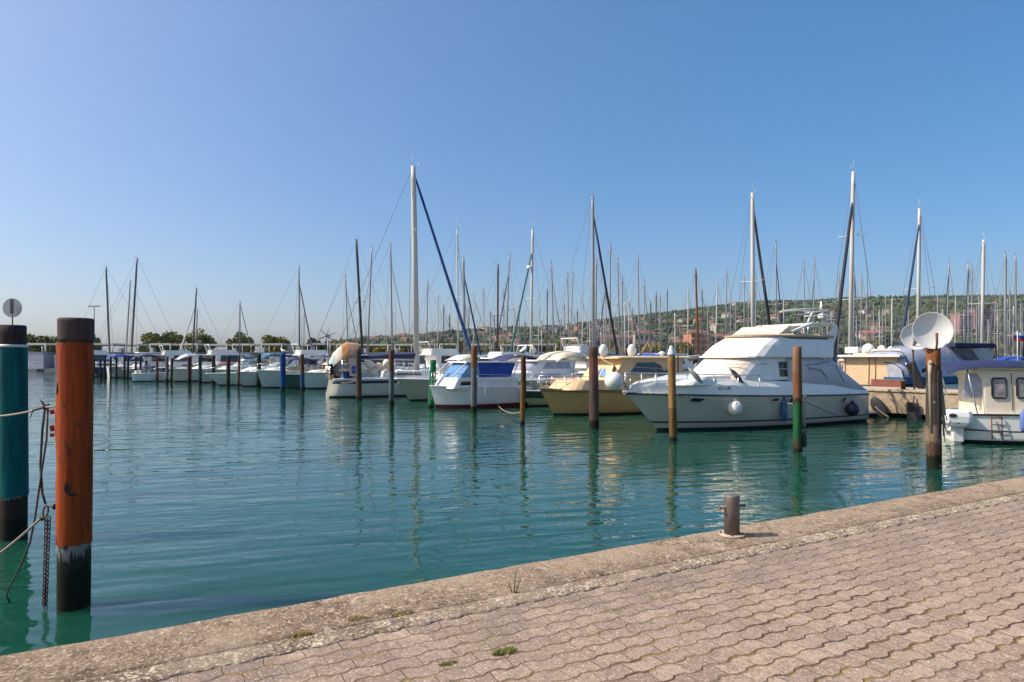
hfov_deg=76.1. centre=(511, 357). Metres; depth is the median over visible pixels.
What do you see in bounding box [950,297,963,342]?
sailboat
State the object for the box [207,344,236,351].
floating house
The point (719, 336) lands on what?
apartment block
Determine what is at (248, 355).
floating house
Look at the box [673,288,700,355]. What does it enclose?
sailboat
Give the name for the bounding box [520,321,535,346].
sailboat
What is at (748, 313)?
sailboat
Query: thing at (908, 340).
round dish
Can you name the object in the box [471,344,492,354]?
floating house
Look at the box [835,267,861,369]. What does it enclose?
sailboat
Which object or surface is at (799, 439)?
mooring pile
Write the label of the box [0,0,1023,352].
sky
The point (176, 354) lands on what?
motor boat
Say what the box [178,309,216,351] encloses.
sailboat
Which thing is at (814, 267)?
sailboat
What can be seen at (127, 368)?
mooring pile
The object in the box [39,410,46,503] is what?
hanging rope
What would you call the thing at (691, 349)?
shrub
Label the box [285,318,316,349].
sailboat
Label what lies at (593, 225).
sailboat
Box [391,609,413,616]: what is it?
grass tuft
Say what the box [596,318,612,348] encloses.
sailboat
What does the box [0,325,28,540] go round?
mooring pile
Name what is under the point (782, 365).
side window
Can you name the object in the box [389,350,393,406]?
mooring pile
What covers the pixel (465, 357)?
motor boat
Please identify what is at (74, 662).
quay coping
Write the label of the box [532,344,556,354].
floating house
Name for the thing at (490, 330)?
sailboat
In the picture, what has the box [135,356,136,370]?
mooring pile
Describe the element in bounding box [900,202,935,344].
sailboat
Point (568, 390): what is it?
mooring rope
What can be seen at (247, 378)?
motor boat
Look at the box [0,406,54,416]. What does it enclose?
rope
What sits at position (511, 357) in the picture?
motor boat
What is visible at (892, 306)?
sailboat
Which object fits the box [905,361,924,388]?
gangway
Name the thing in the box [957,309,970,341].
sailboat
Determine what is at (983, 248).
sailboat
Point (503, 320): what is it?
sailboat
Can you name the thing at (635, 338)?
long building
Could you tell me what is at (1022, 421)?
fender
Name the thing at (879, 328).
sailboat
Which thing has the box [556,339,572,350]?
shrub
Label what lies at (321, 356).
motor boat
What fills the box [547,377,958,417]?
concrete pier
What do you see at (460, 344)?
shrub
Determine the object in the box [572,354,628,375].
motor boat
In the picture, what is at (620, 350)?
shrub
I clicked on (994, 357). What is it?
sailboat
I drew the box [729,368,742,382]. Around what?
rail fender
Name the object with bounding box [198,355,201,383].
mooring pile
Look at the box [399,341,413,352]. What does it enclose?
shrub
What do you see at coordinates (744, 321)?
sailboat
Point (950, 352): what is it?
motor boat
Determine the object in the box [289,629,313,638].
grass tuft
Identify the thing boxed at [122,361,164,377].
motor boat
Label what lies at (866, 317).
sailboat
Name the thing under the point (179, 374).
motor boat
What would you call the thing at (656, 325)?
sailboat
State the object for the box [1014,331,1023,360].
flag
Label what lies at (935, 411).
mooring pile
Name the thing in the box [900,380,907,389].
pier bollard
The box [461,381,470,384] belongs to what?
cabin window
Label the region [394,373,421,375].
side window
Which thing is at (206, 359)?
motor boat
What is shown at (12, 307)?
disc marker
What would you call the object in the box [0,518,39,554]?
rope
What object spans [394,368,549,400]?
motor boat
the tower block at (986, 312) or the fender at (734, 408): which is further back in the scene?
the tower block at (986, 312)
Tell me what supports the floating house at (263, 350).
on the water
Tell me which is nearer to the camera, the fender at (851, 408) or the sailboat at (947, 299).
the fender at (851, 408)
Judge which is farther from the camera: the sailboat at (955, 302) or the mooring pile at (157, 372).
the sailboat at (955, 302)
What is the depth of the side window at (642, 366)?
29.63 m
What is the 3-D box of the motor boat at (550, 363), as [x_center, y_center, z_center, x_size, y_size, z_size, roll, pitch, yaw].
[0.831,1.235,43.211,10.512,3.370,3.271,0,0,-37]
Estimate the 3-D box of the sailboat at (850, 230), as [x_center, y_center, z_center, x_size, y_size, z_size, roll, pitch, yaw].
[23.662,-5.165,44.818,9.533,16.171,2.840,0,0,-42]
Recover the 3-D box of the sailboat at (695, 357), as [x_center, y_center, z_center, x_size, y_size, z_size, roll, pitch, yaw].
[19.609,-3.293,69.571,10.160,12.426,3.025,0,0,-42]
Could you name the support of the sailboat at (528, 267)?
on the water
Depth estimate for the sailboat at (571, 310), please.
81.98 m
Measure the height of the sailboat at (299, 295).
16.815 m
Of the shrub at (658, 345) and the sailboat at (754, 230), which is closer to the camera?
the sailboat at (754, 230)
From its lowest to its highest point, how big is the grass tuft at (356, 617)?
0.030 m
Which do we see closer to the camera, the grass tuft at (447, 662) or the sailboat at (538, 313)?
the grass tuft at (447, 662)
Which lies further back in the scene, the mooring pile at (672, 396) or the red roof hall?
the red roof hall
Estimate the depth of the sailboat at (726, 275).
78.53 m
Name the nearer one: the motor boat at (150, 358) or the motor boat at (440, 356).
the motor boat at (440, 356)
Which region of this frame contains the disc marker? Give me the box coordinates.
[3,298,21,324]
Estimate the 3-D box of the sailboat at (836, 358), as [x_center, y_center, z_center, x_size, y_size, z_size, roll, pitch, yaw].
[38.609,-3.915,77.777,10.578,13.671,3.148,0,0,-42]
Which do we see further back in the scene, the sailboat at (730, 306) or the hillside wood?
the hillside wood
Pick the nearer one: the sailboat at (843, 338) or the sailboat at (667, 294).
the sailboat at (667, 294)
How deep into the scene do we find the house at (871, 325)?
809.63 m
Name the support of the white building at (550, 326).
on the hill
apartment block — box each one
[683,330,710,355]
[710,334,724,347]
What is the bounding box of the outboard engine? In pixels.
[945,409,972,443]
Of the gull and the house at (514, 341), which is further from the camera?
the house at (514, 341)
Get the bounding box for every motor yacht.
[622,301,875,430]
[838,343,912,387]
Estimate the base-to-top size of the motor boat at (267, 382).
2.970 m
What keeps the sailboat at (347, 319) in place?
on the water
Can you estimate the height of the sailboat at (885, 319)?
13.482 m
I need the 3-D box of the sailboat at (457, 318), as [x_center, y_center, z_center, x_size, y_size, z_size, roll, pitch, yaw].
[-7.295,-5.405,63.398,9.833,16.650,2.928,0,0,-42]
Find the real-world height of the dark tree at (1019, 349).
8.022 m
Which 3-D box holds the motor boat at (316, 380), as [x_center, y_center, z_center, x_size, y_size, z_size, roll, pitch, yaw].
[-13.611,1.410,54.400,8.114,3.020,2.672,0,0,-37]
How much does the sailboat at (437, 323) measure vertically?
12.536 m
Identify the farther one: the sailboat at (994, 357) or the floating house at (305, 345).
the floating house at (305, 345)
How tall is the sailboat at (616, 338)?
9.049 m
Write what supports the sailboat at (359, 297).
on the water
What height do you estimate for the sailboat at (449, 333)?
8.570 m
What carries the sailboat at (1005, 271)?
on the water
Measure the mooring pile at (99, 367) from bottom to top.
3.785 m
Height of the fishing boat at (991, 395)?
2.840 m
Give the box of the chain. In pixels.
[42,516,50,608]
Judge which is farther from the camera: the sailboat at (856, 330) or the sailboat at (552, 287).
the sailboat at (856, 330)
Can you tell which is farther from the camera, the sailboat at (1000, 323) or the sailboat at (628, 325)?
the sailboat at (1000, 323)
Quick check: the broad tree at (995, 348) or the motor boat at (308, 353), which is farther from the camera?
the broad tree at (995, 348)
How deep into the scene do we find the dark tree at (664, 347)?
176.54 m
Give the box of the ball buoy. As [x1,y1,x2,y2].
[605,366,622,389]
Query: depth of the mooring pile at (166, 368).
65.78 m
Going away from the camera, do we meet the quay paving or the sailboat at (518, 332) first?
the quay paving
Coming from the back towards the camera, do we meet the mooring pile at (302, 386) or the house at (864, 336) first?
the house at (864, 336)
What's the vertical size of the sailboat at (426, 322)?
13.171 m
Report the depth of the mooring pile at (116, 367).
77.04 m
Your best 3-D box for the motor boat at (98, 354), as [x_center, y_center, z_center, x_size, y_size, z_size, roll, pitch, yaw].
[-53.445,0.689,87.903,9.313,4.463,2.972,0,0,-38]
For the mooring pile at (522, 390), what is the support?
in the water
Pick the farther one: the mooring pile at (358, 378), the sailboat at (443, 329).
the sailboat at (443, 329)
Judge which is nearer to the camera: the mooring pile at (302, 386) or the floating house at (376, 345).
the mooring pile at (302, 386)
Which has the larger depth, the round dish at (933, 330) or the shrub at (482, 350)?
the shrub at (482, 350)
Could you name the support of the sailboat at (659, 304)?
on the water
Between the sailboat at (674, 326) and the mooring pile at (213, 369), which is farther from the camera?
the sailboat at (674, 326)
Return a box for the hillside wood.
[287,294,1023,351]
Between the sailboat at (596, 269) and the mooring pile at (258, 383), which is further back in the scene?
the sailboat at (596, 269)
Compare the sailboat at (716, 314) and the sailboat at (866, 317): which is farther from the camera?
the sailboat at (866, 317)
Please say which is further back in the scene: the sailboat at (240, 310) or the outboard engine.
the sailboat at (240, 310)
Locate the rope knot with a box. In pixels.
[30,399,49,417]
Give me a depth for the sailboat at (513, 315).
89.80 m
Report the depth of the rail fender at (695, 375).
21.55 m
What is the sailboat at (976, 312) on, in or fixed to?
on the water
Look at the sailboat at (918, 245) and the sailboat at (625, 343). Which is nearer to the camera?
the sailboat at (918, 245)
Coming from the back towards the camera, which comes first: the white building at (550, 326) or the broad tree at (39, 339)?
the white building at (550, 326)
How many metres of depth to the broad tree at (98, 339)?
164.93 m
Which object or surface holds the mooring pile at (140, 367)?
in the water
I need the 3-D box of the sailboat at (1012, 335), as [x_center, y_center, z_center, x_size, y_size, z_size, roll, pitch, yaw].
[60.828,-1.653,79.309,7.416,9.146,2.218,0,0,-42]
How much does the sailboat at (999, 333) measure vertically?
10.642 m
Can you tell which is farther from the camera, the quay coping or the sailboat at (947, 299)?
the sailboat at (947, 299)
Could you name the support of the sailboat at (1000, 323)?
on the water
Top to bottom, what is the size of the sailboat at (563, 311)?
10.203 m
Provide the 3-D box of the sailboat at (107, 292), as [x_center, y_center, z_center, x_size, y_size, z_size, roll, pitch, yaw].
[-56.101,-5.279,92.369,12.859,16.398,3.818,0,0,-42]
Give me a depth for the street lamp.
149.96 m
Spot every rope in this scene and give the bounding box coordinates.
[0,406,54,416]
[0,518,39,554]
[5,408,48,603]
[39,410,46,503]
[547,387,588,390]
[599,357,628,389]
[680,396,784,401]
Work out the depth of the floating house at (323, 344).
121.50 m
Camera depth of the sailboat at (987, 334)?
107.51 m
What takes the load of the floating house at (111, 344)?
on the water
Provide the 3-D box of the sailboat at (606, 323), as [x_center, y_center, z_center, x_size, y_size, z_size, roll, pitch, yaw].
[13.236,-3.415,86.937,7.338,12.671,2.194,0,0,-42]
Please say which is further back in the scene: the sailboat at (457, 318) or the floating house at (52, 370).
the floating house at (52, 370)
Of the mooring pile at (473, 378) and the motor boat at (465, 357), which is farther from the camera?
the motor boat at (465, 357)
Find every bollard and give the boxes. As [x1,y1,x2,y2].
[718,493,745,538]
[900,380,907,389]
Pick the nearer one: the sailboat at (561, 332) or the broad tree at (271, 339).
the sailboat at (561, 332)
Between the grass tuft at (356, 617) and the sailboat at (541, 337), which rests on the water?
the sailboat at (541, 337)
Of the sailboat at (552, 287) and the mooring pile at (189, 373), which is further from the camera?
the sailboat at (552, 287)
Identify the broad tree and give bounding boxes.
[27,333,57,351]
[95,335,100,349]
[135,330,185,351]
[185,328,216,351]
[225,331,255,351]
[261,335,290,351]
[868,336,887,348]
[984,338,1003,355]
[1001,344,1014,355]
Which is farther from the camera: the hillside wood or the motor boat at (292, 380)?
the hillside wood
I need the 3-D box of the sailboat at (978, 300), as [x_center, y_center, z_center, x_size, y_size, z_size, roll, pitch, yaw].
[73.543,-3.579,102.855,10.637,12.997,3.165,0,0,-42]
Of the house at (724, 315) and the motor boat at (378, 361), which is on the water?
the motor boat at (378, 361)
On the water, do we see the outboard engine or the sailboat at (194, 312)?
the sailboat at (194, 312)
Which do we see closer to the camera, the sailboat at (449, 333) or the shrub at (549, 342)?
the sailboat at (449, 333)
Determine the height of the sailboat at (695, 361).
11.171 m
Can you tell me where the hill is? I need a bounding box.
[393,296,1023,347]
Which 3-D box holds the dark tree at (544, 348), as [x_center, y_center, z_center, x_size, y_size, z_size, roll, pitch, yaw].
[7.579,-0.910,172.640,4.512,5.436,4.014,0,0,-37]
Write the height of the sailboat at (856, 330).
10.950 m
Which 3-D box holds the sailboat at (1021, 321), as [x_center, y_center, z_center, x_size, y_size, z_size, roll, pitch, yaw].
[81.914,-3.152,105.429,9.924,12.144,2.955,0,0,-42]
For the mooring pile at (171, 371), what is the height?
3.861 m
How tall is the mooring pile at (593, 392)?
4.295 m
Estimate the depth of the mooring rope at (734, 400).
21.31 m
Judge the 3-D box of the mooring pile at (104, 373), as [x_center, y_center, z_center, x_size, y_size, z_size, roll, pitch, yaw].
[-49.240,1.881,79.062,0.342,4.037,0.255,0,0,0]
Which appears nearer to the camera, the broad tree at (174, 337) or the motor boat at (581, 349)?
the motor boat at (581, 349)
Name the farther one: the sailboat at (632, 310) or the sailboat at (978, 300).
the sailboat at (632, 310)
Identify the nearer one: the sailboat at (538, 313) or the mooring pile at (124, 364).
the mooring pile at (124, 364)
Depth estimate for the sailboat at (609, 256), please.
68.69 m
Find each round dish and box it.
[900,323,924,389]
[912,312,953,349]
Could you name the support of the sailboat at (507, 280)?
on the water
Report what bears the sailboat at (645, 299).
on the water
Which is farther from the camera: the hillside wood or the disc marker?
the hillside wood
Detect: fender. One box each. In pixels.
[688,368,702,383]
[727,398,742,415]
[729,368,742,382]
[780,397,787,421]
[845,393,858,415]
[870,393,888,416]
[907,396,921,419]
[1020,409,1023,431]
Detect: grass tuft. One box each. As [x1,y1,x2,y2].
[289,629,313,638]
[347,613,367,621]
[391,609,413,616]
[438,660,456,666]
[492,645,516,655]
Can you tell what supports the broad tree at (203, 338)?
on the shore ground
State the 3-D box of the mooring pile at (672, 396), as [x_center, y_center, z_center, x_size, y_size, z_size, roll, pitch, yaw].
[4.830,1.772,19.644,0.332,4.257,0.236,0,0,0]
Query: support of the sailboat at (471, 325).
on the water
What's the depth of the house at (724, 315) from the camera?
1061.34 m
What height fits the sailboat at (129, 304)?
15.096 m
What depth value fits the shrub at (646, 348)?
164.21 m
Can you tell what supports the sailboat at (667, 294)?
on the water
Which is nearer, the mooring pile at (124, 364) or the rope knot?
the rope knot
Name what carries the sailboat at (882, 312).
on the water
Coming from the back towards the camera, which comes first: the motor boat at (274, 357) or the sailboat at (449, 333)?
the sailboat at (449, 333)
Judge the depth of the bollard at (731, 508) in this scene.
5.83 m
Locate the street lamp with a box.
[88,306,99,349]
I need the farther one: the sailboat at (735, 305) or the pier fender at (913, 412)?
the sailboat at (735, 305)
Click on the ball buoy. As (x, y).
(613, 379)
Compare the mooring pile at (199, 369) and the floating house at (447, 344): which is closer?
the mooring pile at (199, 369)
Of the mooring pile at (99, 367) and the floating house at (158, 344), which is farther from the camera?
the floating house at (158, 344)
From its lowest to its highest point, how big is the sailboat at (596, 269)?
13.171 m
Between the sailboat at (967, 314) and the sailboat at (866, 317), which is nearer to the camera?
the sailboat at (967, 314)
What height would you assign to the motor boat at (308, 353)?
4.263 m
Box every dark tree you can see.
[304,337,323,349]
[534,346,546,351]
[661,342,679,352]
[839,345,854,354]
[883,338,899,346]
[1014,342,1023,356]
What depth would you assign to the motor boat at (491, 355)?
51.38 m
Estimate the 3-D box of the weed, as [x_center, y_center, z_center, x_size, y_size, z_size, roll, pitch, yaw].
[0.012,1.525,4.468,0.102,0.161,0.031,0,0,0]
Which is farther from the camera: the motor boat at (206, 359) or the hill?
the hill
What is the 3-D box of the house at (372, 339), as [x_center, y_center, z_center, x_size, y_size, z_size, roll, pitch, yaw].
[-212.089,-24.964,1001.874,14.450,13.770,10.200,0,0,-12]
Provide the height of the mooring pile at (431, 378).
3.783 m
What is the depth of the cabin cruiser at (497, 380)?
32.46 m
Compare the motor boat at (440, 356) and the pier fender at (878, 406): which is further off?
the motor boat at (440, 356)
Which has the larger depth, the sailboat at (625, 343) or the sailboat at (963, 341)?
the sailboat at (625, 343)
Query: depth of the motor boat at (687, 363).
48.96 m
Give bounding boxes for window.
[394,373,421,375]
[404,360,410,366]
[420,357,425,364]
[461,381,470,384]
[628,361,664,375]
[778,362,787,376]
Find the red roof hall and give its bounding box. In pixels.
[855,330,881,338]
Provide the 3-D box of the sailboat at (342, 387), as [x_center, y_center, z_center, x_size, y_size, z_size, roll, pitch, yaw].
[-7.104,-5.306,43.403,11.043,16.453,3.162,0,0,-22]
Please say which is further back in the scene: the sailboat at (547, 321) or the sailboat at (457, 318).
the sailboat at (547, 321)
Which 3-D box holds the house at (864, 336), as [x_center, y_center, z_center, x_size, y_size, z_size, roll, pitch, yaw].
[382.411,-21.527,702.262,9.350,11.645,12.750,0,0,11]
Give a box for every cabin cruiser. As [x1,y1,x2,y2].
[429,361,532,408]
[539,340,690,414]
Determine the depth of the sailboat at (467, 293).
70.51 m
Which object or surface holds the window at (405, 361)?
in the floating house at (405, 345)
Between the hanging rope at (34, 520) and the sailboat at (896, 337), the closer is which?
the hanging rope at (34, 520)
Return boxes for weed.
[508,569,520,592]
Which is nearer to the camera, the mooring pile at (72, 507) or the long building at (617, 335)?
the mooring pile at (72, 507)
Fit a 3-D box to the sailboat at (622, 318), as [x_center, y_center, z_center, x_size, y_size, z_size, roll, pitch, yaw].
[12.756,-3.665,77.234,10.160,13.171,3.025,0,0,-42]
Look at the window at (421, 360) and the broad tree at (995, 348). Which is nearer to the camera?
the window at (421, 360)
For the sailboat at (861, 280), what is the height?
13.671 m
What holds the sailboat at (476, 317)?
on the water
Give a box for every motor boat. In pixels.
[94,350,121,376]
[95,352,161,376]
[106,354,144,377]
[112,362,144,377]
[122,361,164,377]
[131,354,165,372]
[132,363,178,381]
[153,345,191,372]
[169,362,234,381]
[175,354,211,367]
[193,359,269,382]
[204,344,246,362]
[205,362,279,384]
[236,354,328,386]
[254,353,297,364]
[257,357,326,387]
[286,360,361,387]
[291,344,328,361]
[304,358,381,388]
[314,354,404,367]
[362,360,384,371]
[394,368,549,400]
[419,341,463,372]
[427,345,531,373]
[445,354,487,360]
[488,353,540,366]
[513,351,588,378]
[525,371,573,406]
[561,338,613,374]
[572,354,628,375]
[635,353,697,374]
[868,343,996,388]
[995,356,1023,360]
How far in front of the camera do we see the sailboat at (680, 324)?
80.89 m
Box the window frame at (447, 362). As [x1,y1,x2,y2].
[436,362,518,384]
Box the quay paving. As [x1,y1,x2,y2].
[159,500,1023,681]
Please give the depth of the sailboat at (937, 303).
114.19 m
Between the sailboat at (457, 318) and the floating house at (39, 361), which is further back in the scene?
the floating house at (39, 361)
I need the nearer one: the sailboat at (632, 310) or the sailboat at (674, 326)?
the sailboat at (674, 326)
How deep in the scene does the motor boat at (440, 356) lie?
54.96 m
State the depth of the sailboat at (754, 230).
47.50 m
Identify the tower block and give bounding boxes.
[950,313,973,333]
[965,309,995,332]
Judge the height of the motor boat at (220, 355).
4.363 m
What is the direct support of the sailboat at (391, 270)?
on the water
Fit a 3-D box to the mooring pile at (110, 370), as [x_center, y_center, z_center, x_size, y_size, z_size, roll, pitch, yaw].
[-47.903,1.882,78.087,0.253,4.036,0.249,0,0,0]
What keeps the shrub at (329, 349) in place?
on the shore ground
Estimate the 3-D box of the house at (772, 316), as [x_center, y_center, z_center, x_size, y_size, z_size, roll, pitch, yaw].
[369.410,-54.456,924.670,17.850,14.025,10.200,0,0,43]
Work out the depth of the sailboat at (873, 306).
94.53 m
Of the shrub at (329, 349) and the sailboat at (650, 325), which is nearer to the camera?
the sailboat at (650, 325)
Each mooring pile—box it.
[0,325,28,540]
[42,317,93,611]
[99,358,100,377]
[103,356,105,377]
[109,356,111,378]
[115,356,117,378]
[123,356,125,378]
[127,357,128,379]
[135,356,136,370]
[139,356,141,370]
[156,357,158,381]
[165,356,168,381]
[170,358,173,382]
[187,356,191,382]
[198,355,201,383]
[212,355,215,384]
[226,355,230,386]
[237,355,240,387]
[256,354,260,386]
[280,353,285,390]
[300,354,304,391]
[356,349,361,399]
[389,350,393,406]
[428,360,435,407]
[471,345,476,412]
[520,356,525,424]
[588,346,598,428]
[667,346,678,440]
[792,347,806,451]
[925,348,946,468]
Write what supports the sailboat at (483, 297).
on the water
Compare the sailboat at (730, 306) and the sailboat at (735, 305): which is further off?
the sailboat at (730, 306)
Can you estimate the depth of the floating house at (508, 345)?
124.50 m
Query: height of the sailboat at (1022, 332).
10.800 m
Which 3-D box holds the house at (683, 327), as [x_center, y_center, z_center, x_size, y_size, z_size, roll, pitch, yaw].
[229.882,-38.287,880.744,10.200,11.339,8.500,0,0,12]
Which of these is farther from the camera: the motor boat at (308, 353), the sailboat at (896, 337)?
the sailboat at (896, 337)
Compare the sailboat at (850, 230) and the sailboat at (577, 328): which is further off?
the sailboat at (577, 328)
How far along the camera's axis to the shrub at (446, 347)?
179.16 m
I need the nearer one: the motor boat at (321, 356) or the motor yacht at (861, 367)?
the motor yacht at (861, 367)
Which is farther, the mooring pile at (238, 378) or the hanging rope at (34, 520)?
the mooring pile at (238, 378)
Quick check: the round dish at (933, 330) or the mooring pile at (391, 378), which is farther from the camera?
the mooring pile at (391, 378)
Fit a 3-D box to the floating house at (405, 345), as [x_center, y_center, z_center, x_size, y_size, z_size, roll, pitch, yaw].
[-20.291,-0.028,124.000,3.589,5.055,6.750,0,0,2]
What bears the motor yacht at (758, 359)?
on the water
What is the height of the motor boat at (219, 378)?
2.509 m
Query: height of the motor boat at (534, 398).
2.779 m
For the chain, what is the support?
hanging from the mooring pile at (72, 507)
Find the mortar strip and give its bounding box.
[76,493,1023,681]
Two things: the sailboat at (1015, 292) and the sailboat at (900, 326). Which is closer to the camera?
the sailboat at (1015, 292)
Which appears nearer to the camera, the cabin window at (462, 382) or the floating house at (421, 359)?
the cabin window at (462, 382)
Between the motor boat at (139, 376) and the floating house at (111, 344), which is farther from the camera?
the floating house at (111, 344)
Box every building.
[544,325,557,329]
[596,334,633,344]
[633,331,654,344]
[652,342,683,344]
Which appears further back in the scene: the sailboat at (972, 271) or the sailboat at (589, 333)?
the sailboat at (589, 333)
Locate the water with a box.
[0,371,1023,655]
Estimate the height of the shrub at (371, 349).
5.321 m
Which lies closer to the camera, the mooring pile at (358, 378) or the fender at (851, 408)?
the fender at (851, 408)
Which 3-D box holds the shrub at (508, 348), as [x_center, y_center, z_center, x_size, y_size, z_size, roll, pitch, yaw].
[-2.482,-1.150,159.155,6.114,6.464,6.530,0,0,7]
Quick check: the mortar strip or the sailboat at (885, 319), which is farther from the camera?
the sailboat at (885, 319)
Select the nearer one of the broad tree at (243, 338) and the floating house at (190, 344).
the floating house at (190, 344)
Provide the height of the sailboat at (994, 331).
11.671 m
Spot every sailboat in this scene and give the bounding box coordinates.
[85,266,154,358]
[94,253,179,353]
[100,277,131,353]
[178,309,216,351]
[180,286,224,353]
[222,301,253,358]
[253,266,312,357]
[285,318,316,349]
[311,274,357,349]
[313,239,405,367]
[319,155,470,397]
[349,243,413,369]
[353,245,410,367]
[394,227,470,368]
[402,281,452,368]
[412,293,461,367]
[420,305,456,358]
[422,258,481,368]
[437,314,462,352]
[450,291,490,349]
[455,306,486,353]
[459,287,499,354]
[473,262,529,351]
[478,283,520,351]
[483,310,504,351]
[483,315,505,351]
[494,251,542,352]
[499,306,524,351]
[505,304,535,351]
[509,229,565,354]
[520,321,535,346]
[522,306,550,354]
[523,262,563,351]
[529,288,566,352]
[532,319,552,354]
[540,270,584,350]
[545,189,618,359]
[545,302,574,351]
[551,274,591,345]
[551,319,571,350]
[564,259,618,351]
[569,311,586,345]
[571,303,596,345]
[579,318,596,344]
[583,237,641,351]
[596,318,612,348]
[597,293,623,353]
[598,256,641,354]
[599,278,638,354]
[604,314,624,353]
[615,298,643,352]
[616,249,660,352]
[620,302,631,354]
[621,280,651,353]
[621,306,643,352]
[636,293,668,354]
[636,301,661,352]
[649,293,675,352]
[653,289,680,352]
[666,313,684,353]
[672,321,690,353]
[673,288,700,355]
[674,269,713,366]
[684,289,713,354]
[691,303,716,365]
[695,277,728,363]
[703,264,737,349]
[721,189,770,340]
[723,301,734,338]
[728,300,740,332]
[732,277,750,334]
[741,268,764,327]
[745,301,750,326]
[755,233,784,324]
[779,300,788,323]
[790,256,816,333]
[806,260,828,333]
[825,273,847,366]
[831,160,878,368]
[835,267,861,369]
[836,319,847,364]
[842,269,870,363]
[846,299,863,346]
[859,290,876,344]
[865,299,880,344]
[874,310,885,347]
[875,308,888,348]
[878,297,893,346]
[884,298,899,345]
[890,310,900,345]
[894,314,902,345]
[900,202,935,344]
[934,293,941,312]
[939,262,957,341]
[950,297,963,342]
[956,319,966,342]
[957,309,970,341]
[959,263,978,348]
[960,262,985,348]
[965,232,999,359]
[969,306,977,348]
[970,293,987,348]
[984,320,993,348]
[985,305,999,358]
[986,293,1003,359]
[990,246,1021,356]
[990,303,1003,357]
[992,295,1008,356]
[998,299,1015,355]
[1000,288,1019,355]
[1007,251,1023,356]
[1007,306,1022,355]
[1012,300,1023,355]
[1015,312,1023,353]
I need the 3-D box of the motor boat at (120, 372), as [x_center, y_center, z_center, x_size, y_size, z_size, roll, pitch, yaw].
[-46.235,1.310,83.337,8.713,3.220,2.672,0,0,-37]
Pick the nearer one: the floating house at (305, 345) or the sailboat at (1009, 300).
the sailboat at (1009, 300)
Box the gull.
[518,344,527,355]
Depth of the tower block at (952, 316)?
732.57 m
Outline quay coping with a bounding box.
[0,476,1023,681]
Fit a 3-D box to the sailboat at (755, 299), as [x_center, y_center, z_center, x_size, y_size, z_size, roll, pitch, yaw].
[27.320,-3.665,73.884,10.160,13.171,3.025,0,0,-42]
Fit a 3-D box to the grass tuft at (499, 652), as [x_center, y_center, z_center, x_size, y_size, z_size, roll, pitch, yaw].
[-0.046,1.593,3.550,0.173,0.026,0.097,0,0,-29]
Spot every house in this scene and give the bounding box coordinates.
[27,343,55,371]
[44,346,102,371]
[93,343,125,359]
[118,344,149,353]
[149,343,179,351]
[180,343,208,353]
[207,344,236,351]
[232,344,260,358]
[261,343,289,358]
[290,344,314,353]
[312,343,335,353]
[363,344,390,354]
[369,337,377,341]
[394,344,413,367]
[419,343,436,364]
[439,343,456,348]
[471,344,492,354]
[499,334,512,338]
[500,344,523,351]
[507,339,521,343]
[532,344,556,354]
[679,325,686,330]
[710,324,720,332]
[721,313,731,317]
[766,314,780,321]
[862,332,874,340]
[869,322,878,329]
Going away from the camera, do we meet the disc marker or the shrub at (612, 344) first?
the disc marker
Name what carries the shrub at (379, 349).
on the shore ground
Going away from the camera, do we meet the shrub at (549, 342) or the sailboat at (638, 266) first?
the sailboat at (638, 266)
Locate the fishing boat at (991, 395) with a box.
[921,360,1023,444]
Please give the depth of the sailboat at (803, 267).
72.14 m
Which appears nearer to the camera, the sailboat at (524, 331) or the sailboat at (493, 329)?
the sailboat at (524, 331)
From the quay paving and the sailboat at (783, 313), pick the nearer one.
the quay paving
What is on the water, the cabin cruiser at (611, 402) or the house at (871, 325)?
the cabin cruiser at (611, 402)
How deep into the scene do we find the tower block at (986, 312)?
753.00 m
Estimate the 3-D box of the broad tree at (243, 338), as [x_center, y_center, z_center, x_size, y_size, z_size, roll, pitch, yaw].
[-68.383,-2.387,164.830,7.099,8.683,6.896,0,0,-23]
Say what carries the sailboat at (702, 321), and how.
on the water
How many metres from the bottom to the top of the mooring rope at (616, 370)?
1.191 m
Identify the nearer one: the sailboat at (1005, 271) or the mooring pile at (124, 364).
the sailboat at (1005, 271)
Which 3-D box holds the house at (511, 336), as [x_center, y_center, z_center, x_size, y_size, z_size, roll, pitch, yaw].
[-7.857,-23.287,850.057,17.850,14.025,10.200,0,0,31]
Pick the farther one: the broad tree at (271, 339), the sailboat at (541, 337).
the broad tree at (271, 339)
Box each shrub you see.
[321,346,333,351]
[360,346,374,351]
[373,347,388,351]
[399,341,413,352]
[433,341,448,348]
[450,340,466,353]
[460,343,483,353]
[492,340,512,351]
[536,340,554,351]
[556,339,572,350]
[600,340,613,348]
[611,345,627,355]
[640,345,657,352]
[652,342,663,352]
[676,341,693,360]
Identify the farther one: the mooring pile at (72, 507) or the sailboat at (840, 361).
the sailboat at (840, 361)
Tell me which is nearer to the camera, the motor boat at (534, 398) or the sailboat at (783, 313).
the motor boat at (534, 398)
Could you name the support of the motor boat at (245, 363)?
on the water

